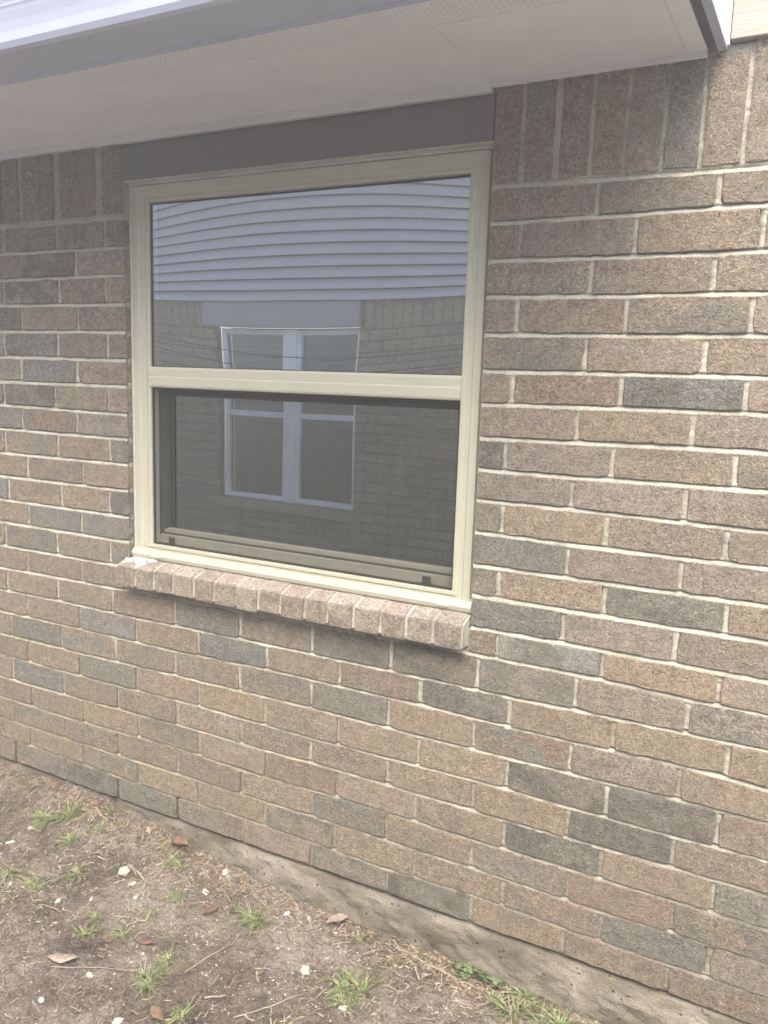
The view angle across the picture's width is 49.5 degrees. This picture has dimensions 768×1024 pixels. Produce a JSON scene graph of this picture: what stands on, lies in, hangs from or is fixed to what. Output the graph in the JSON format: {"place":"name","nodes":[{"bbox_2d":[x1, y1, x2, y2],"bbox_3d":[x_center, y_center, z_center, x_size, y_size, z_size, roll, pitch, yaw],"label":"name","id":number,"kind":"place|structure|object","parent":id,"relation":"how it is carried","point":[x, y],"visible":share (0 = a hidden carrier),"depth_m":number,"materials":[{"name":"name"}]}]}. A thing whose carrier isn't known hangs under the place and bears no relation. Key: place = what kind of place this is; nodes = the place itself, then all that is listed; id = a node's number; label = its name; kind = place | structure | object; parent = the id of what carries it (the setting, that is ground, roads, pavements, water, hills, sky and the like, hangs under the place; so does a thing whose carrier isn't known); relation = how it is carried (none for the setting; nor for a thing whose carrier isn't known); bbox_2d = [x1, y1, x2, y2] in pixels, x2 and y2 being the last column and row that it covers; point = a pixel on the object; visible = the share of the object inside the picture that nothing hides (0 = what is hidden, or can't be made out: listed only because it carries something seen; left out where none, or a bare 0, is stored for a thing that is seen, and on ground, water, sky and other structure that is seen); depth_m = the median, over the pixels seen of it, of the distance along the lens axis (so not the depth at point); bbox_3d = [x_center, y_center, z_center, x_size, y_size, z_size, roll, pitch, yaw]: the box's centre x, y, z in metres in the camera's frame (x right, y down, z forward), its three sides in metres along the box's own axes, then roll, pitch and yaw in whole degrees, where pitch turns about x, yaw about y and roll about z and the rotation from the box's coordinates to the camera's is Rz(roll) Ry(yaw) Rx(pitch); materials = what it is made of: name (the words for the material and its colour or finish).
{"place":"outdoors","nodes":[
{"label":"outdoors","id":0,"kind":"place"},
{"bbox_2d":[0,759,599,1023],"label":"ground","id":1,"kind":"structure","parent":0,"point":[55,977],"depth_m":2.15,"materials":[{"name":"soil"}]},
{"bbox_2d":[0,858,32,885],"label":"grass tuft","id":2,"kind":"object","parent":1,"relation":"on","point":[11,871],"visible":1,"depth_m":2.40,"materials":[{"name":"plant"}]},
{"bbox_2d":[16,871,66,896],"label":"grass tuft","id":3,"kind":"object","parent":1,"relation":"on","point":[28,883],"visible":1,"depth_m":2.36,"materials":[{"name":"plant"}]},
{"bbox_2d":[38,997,44,1002],"bbox_3d":[-0.801,1.140,1.949,0.014,0.009,0.019,-4,11,-33],"label":"white stone","id":4,"kind":"object","parent":1,"relation":"on","point":[41,999],"visible":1,"depth_m":1.95,"materials":[{"name":"white stone"}]},
{"bbox_2d":[40,904,62,917],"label":"twig","id":5,"kind":"object","parent":1,"relation":"on","point":[52,907],"visible":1,"depth_m":2.27,"materials":[{"name":"beige wood"}]},
{"bbox_2d":[50,781,57,790],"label":"dead leaf","id":6,"kind":"object","parent":1,"relation":"on","point":[53,784],"visible":1,"depth_m":2.79,"materials":[{"name":"brown plant"}]},
{"bbox_2d":[27,799,83,848],"bbox_3d":[-1.018,0.969,2.614,0.182,0.064,0.265,-4,11,-31],"label":"grass tuft","id":7,"kind":"object","parent":1,"relation":"on","point":[42,816],"visible":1,"depth_m":2.63,"materials":[{"name":"plant"}]},
{"bbox_2d":[47,953,77,962],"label":"dead leaf","id":8,"kind":"object","parent":1,"relation":"on","point":[57,957],"visible":1,"depth_m":2.07,"materials":[{"name":"beige plant"}]},
{"bbox_2d":[60,861,90,887],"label":"grass tuft","id":9,"kind":"object","parent":1,"relation":"on","point":[77,872],"visible":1,"depth_m":2.42,"materials":[{"name":"green plant"}]},
{"bbox_2d":[71,923,102,940],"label":"grass tuft","id":10,"kind":"object","parent":1,"relation":"on","point":[87,933],"visible":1,"depth_m":2.18,"materials":[{"name":"green plant"}]},
{"bbox_2d":[86,972,92,977],"bbox_3d":[-0.718,1.130,2.036,0.026,0.010,0.015,7,10,27],"label":"white stone","id":11,"kind":"object","parent":1,"relation":"on","point":[89,974],"visible":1,"depth_m":2.03,"materials":[{"name":"white stone"}]},
{"bbox_2d":[49,966,135,971],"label":"twig","id":12,"kind":"object","parent":1,"relation":"on","point":[87,968],"visible":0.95,"depth_m":2.05,"materials":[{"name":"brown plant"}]},
{"bbox_2d":[84,909,103,926],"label":"grass tuft","id":13,"kind":"object","parent":1,"relation":"on","point":[92,918],"visible":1,"depth_m":2.24,"materials":[{"name":"plant"}]},
{"bbox_2d":[92,799,98,805],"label":"dead leaf","id":14,"kind":"object","parent":1,"relation":"on","point":[95,801],"visible":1,"depth_m":2.69,"materials":[{"name":"brown plant"}]},
{"bbox_2d":[86,821,107,836],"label":"grass tuft","id":15,"kind":"object","parent":1,"relation":"on","point":[91,831],"visible":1,"depth_m":2.58,"materials":[{"name":"plant"}]},
{"bbox_2d":[102,934,111,942],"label":"dead leaf","id":16,"kind":"object","parent":1,"relation":"on","point":[106,938],"visible":1,"depth_m":2.15,"materials":[{"name":"brown plant"}]},
{"bbox_2d":[99,803,119,816],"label":"grass tuft","id":17,"kind":"object","parent":1,"relation":"on","point":[109,810],"visible":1,"depth_m":2.66,"materials":[{"name":"green plant"}]},
{"bbox_2d":[112,1017,124,1023],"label":"white stone","id":18,"kind":"object","parent":1,"relation":"on","point":[117,1020],"visible":1,"depth_m":1.90,"materials":[{"name":"white stone"}]},
{"bbox_2d":[108,922,135,942],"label":"grass tuft","id":19,"kind":"object","parent":1,"relation":"on","point":[121,932],"visible":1,"depth_m":2.19,"materials":[{"name":"green plant"}]},
{"bbox_2d":[118,866,129,876],"bbox_3d":[-0.759,1.048,2.433,0.033,0.015,0.047,3,9,7],"label":"white stone","id":20,"kind":"object","parent":1,"relation":"on","point":[124,871],"visible":1,"depth_m":2.43,"materials":[{"name":"white stone"}]},
{"bbox_2d":[127,863,145,893],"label":"twig","id":21,"kind":"object","parent":1,"relation":"on","point":[136,871],"visible":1,"depth_m":2.42,"materials":[{"name":"beige wood"}]},
{"bbox_2d":[133,938,154,943],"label":"dead leaf","id":22,"kind":"object","parent":1,"relation":"on","point":[141,941],"visible":1,"depth_m":2.15,"materials":[{"name":"brown plant"}]},
{"bbox_2d":[128,958,168,997],"bbox_3d":[-0.570,1.129,2.030,0.109,0.043,0.120,-4,11,-34],"label":"grass tuft","id":23,"kind":"object","parent":1,"relation":"on","point":[148,981],"visible":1,"depth_m":2.03,"materials":[{"name":"green plant"}]},
{"bbox_2d":[137,906,161,918],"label":"grass tuft","id":24,"kind":"object","parent":1,"relation":"on","point":[151,913],"visible":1,"depth_m":2.27,"materials":[{"name":"plant"}]},
{"bbox_2d":[150,1005,162,1019],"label":"dead leaf","id":25,"kind":"object","parent":1,"relation":"on","point":[156,1012],"visible":1,"depth_m":1.93,"materials":[{"name":"brown plant"}]},
{"bbox_2d":[149,941,187,975],"bbox_3d":[-0.543,1.118,2.095,0.106,0.034,0.105,7,10,27],"label":"grass tuft","id":26,"kind":"object","parent":1,"relation":"on","point":[168,959],"visible":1,"depth_m":2.10,"materials":[{"name":"plant"}]},
{"bbox_2d":[160,886,186,903],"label":"grass tuft","id":27,"kind":"object","parent":1,"relation":"on","point":[173,896],"visible":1,"depth_m":2.34,"materials":[{"name":"plant"}]},
{"bbox_2d":[160,852,191,872],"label":"grass tuft","id":28,"kind":"object","parent":1,"relation":"on","point":[172,863],"visible":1,"depth_m":2.48,"materials":[{"name":"plant"}]},
{"bbox_2d":[156,992,199,1023],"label":"grass tuft","id":29,"kind":"object","parent":1,"relation":"on","point":[174,1018],"visible":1,"depth_m":1.93,"materials":[{"name":"plant"}]},
{"bbox_2d":[171,835,188,846],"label":"dead leaf","id":30,"kind":"object","parent":1,"relation":"on","point":[180,841],"visible":1,"depth_m":2.54,"materials":[{"name":"brown plant"}]},
{"bbox_2d":[203,906,217,912],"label":"dead leaf","id":31,"kind":"object","parent":1,"relation":"on","point":[211,909],"visible":1,"depth_m":2.29,"materials":[{"name":"brown plant"}]},
{"bbox_2d":[184,924,248,972],"bbox_3d":[-0.422,1.127,2.153,0.020,0.015,0.232,8,11,33],"label":"twig","id":32,"kind":"object","parent":1,"relation":"on","point":[213,953],"visible":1,"depth_m":2.12,"materials":[{"name":"beige wood"}]},
{"bbox_2d":[221,869,228,874],"bbox_3d":[-0.467,1.057,2.447,0.021,0.012,0.029,7,10,27],"label":"white stone","id":33,"kind":"object","parent":1,"relation":"on","point":[225,871],"visible":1,"depth_m":2.44,"materials":[{"name":"white stone"}]},
{"bbox_2d":[225,900,276,936],"bbox_3d":[-0.361,1.096,2.275,0.163,0.044,0.134,7,10,27],"label":"grass tuft","id":34,"kind":"object","parent":1,"relation":"on","point":[250,920],"visible":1,"depth_m":2.27,"materials":[{"name":"green plant"}]},
{"bbox_2d":[233,993,303,1017],"bbox_3d":[-0.271,1.166,1.970,0.174,0.010,0.005,-3,10,-26],"label":"twig","id":35,"kind":"object","parent":1,"relation":"on","point":[237,1016],"visible":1,"depth_m":1.96,"materials":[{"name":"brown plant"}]},
{"bbox_2d":[0,768,574,1023],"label":"soil clods","id":36,"kind":"object","parent":1,"relation":"on","point":[142,1015],"visible":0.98,"depth_m":2.14,"materials":[{"name":"brown soil"}]},
{"bbox_2d":[0,776,587,1023],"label":"shell grit","id":37,"kind":"object","parent":1,"relation":"on","point":[142,953],"visible":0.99,"depth_m":2.15,"materials":[{"name":"white stone"}]},
{"bbox_2d":[0,771,592,1023],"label":"grass bits","id":38,"kind":"object","parent":1,"relation":"on","point":[220,930],"depth_m":2.24,"materials":[{"name":"plant"}]},
{"bbox_2d":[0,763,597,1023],"bbox_3d":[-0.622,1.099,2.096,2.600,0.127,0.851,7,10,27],"label":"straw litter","id":39,"kind":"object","parent":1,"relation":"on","point":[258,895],"visible":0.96,"depth_m":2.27,"materials":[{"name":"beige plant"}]},
{"bbox_2d":[300,965,309,974],"bbox_3d":[-0.198,1.150,2.093,0.025,0.022,0.030,1,9,-3],"label":"white stone","id":40,"kind":"object","parent":1,"relation":"on","point":[304,969],"visible":1,"depth_m":2.09,"materials":[{"name":"white stone"}]},
{"bbox_2d":[326,913,348,922],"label":"dead leaf","id":41,"kind":"object","parent":1,"relation":"on","point":[338,917],"visible":1,"depth_m":2.28,"materials":[{"name":"beige plant"}]},
{"bbox_2d":[324,984,359,1015],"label":"grass tuft","id":42,"kind":"object","parent":1,"relation":"on","point":[342,998],"visible":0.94,"depth_m":2.00,"materials":[{"name":"green plant"}]},
{"bbox_2d":[338,1006,346,1011],"bbox_3d":[-0.097,1.175,1.972,0.022,0.010,0.014,7,10,27],"label":"white stone","id":43,"kind":"object","parent":1,"relation":"on","point":[341,1008],"visible":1,"depth_m":1.97,"materials":[{"name":"white stone"}]},
{"bbox_2d":[324,962,388,1014],"bbox_3d":[-0.068,1.147,2.030,0.168,0.060,0.158,1,9,-8],"label":"grass tuft","id":44,"kind":"object","parent":1,"relation":"on","point":[356,984],"visible":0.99,"depth_m":2.04,"materials":[{"name":"green plant"}]},
{"bbox_2d":[348,926,372,947],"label":"grass tuft","id":45,"kind":"object","parent":1,"relation":"on","point":[358,939],"visible":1,"depth_m":2.22,"materials":[{"name":"green plant"}]},
{"bbox_2d":[0,756,751,1023],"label":"foundation","id":46,"kind":"object","parent":1,"relation":"on","point":[600,995],"visible":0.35,"depth_m":2.15,"materials":[{"name":"concrete"}]},
{"bbox_2d":[0,37,767,1023],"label":"brick wall","id":47,"kind":"structure","parent":46,"relation":"on","point":[556,739],"depth_m":1.95,"materials":[{"name":"brick"}]},
{"bbox_2d":[120,94,495,182],"bbox_3d":[-0.230,-0.937,2.150,1.127,0.100,0.099,7,10,27],"label":"header panel","id":48,"kind":"object","parent":47,"relation":"attached to","point":[458,123],"visible":0.7,"depth_m":2.06,"materials":[{"name":"grey metal"}]},
{"bbox_2d":[128,144,493,612],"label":"window","id":49,"kind":"structure","parent":47,"relation":"attached to","point":[307,344],"depth_m":2.21,"materials":[{"name":"beige plastic"}]},
{"bbox_2d":[0,0,733,161],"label":"roof eave","id":50,"kind":"object","parent":47,"relation":"on","point":[75,75],"visible":1,"depth_m":1.71,"materials":[{"name":"paint"}]},
{"bbox_2d":[731,0,767,44],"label":"trim board","id":51,"kind":"object","parent":47,"relation":"attached to","point":[749,21],"depth_m":1.58,"materials":[{"name":"white wood"}]},
{"bbox_2d":[403,949,427,965],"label":"grass tuft","id":52,"kind":"object","parent":1,"relation":"on","point":[416,960],"visible":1,"depth_m":2.15,"materials":[{"name":"beige plant"}]},
{"bbox_2d":[399,946,483,991],"bbox_3d":[0.140,1.161,2.116,0.249,0.016,0.017,8,11,34],"label":"twig","id":53,"kind":"object","parent":1,"relation":"on","point":[419,959],"visible":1,"depth_m":2.12,"materials":[{"name":"beige wood"}]},
{"bbox_2d":[449,960,482,979],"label":"clover plant","id":54,"kind":"object","parent":1,"relation":"on","point":[465,969],"visible":1,"depth_m":2.10,"materials":[{"name":"green plant"}]},
{"bbox_2d":[477,968,500,986],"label":"clover plant","id":55,"kind":"object","parent":1,"relation":"on","point":[495,982],"visible":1,"depth_m":2.08,"materials":[{"name":"green plant"}]},
{"bbox_2d":[477,983,553,1023],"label":"grass tuft","id":56,"kind":"object","parent":1,"relation":"on","point":[518,1010],"visible":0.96,"depth_m":2.00,"materials":[{"name":"plant"}]},
{"bbox_2d":[520,994,587,1023],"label":"grass tuft","id":57,"kind":"object","parent":1,"relation":"on","point":[555,1017],"visible":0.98,"depth_m":1.97,"materials":[{"name":"green plant"}]}
]}

